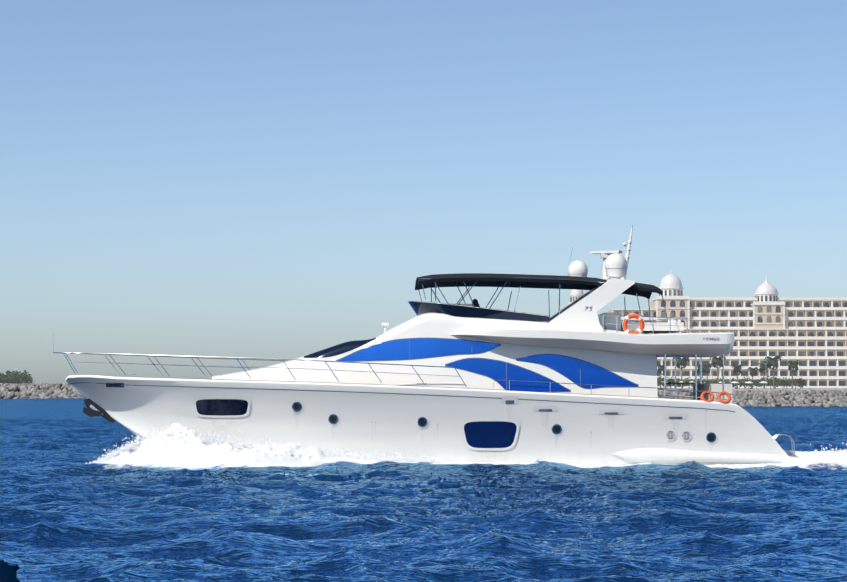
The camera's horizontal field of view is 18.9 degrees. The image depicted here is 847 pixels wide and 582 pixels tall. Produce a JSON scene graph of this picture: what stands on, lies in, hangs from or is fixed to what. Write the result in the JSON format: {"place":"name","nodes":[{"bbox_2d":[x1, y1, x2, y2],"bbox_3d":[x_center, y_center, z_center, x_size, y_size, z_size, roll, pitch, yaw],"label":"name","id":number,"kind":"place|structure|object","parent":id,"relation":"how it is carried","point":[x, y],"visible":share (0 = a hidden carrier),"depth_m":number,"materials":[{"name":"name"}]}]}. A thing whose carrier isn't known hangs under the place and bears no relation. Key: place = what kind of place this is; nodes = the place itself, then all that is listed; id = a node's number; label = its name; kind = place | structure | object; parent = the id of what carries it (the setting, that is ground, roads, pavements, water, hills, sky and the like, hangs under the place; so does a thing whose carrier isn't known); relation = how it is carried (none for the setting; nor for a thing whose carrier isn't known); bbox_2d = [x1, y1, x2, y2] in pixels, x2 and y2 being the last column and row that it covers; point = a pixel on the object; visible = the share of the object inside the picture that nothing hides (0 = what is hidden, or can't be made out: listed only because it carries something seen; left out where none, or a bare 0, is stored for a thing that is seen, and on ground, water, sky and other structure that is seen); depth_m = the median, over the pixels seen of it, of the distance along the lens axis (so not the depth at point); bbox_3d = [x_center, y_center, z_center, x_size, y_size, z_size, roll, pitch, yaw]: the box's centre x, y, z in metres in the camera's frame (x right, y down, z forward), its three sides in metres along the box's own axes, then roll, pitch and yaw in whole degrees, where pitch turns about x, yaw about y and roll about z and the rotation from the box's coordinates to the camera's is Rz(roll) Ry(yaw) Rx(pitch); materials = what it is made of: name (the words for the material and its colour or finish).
{"place":"outdoors","nodes":[
{"label":"outdoors","id":0,"kind":"place"},
{"bbox_2d":[0,370,814,388],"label":"shrub","id":1,"kind":"object","parent":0,"point":[12,377],"depth_m":888.81,"materials":[{"name":"green plant"}]},
{"bbox_2d":[0,398,846,581],"bbox_3d":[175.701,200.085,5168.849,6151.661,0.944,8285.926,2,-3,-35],"label":"sea","id":2,"kind":"structure","parent":0,"point":[67,514],"depth_m":46.63,"materials":[{"name":"liquid"}]},
{"bbox_2d":[85,423,444,463],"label":"spray drops","id":3,"kind":"object","parent":2,"relation":"on","point":[115,453],"visible":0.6,"depth_m":78.94,"materials":[{"name":"white liquid"}]},
{"bbox_2d":[53,225,796,464],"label":"yacht","id":4,"kind":"object","parent":2,"relation":"on","point":[574,382],"visible":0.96,"depth_m":79.20,"materials":[{"name":"white plastic"}]},
{"bbox_2d":[106,423,796,467],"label":"sea foam","id":5,"kind":"object","parent":2,"relation":"on","point":[194,449],"visible":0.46,"depth_m":78.56,"materials":[{"name":"white"}]},
{"bbox_2d":[800,437,846,456],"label":"wake drops","id":6,"kind":"object","parent":2,"relation":"in","point":[815,452],"visible":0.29,"depth_m":81.84,"materials":[{"name":"white liquid"}]},
{"bbox_2d":[812,451,839,457],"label":"stern wake","id":7,"kind":"object","parent":2,"relation":"in","point":[817,455],"visible":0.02,"depth_m":81.55,"materials":[{"name":"white liquid"}]},
{"bbox_2d":[0,388,846,581],"bbox_3d":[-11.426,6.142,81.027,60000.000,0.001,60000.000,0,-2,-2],"label":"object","id":8,"kind":"structure","parent":0,"point":[8,573],"depth_m":42.64,"materials":[{"name":"stone"}]},
{"bbox_2d":[0,382,84,398],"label":"breakwater","id":9,"kind":"object","parent":8,"relation":"on","point":[52,390],"depth_m":599.78,"materials":[{"name":"grey stone"}]},
{"bbox_2d":[657,389,846,406],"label":"breakwater","id":10,"kind":"object","parent":8,"relation":"on","point":[795,397],"depth_m":335.75,"materials":[{"name":"grey stone"}]},
{"bbox_2d":[0,0,846,383],"label":"sky","id":11,"kind":"structure","parent":0,"point":[279,179],"materials":[{"name":"blue"}]},
{"bbox_2d":[659,389,846,391],"bbox_3d":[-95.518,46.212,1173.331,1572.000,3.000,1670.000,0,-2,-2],"label":"wall","id":12,"kind":"structure","parent":0,"point":[770,389],"depth_m":652.64,"materials":[{"name":"beige"}]},
{"bbox_2d":[8,355,801,388],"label":"palm","id":13,"kind":"object","parent":12,"relation":"on","point":[715,360],"depth_m":900.97,"materials":[{"name":"green plant"}]},
{"bbox_2d":[566,271,846,387],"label":"hotel building","id":14,"kind":"structure","parent":12,"relation":"on","point":[810,334],"depth_m":1109.51,"materials":[{"name":"beige"}]},
{"bbox_2d":[680,381,766,388],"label":"parasols","id":15,"kind":"object","parent":12,"relation":"on","point":[763,382],"visible":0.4,"depth_m":878.35,"materials":[{"name":"white fabric"}]},
{"bbox_2d":[734,382,756,388],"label":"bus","id":16,"kind":"object","parent":12,"relation":"on","point":[745,386],"visible":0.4,"depth_m":1001.59,"materials":[{"name":"white"}]}
]}

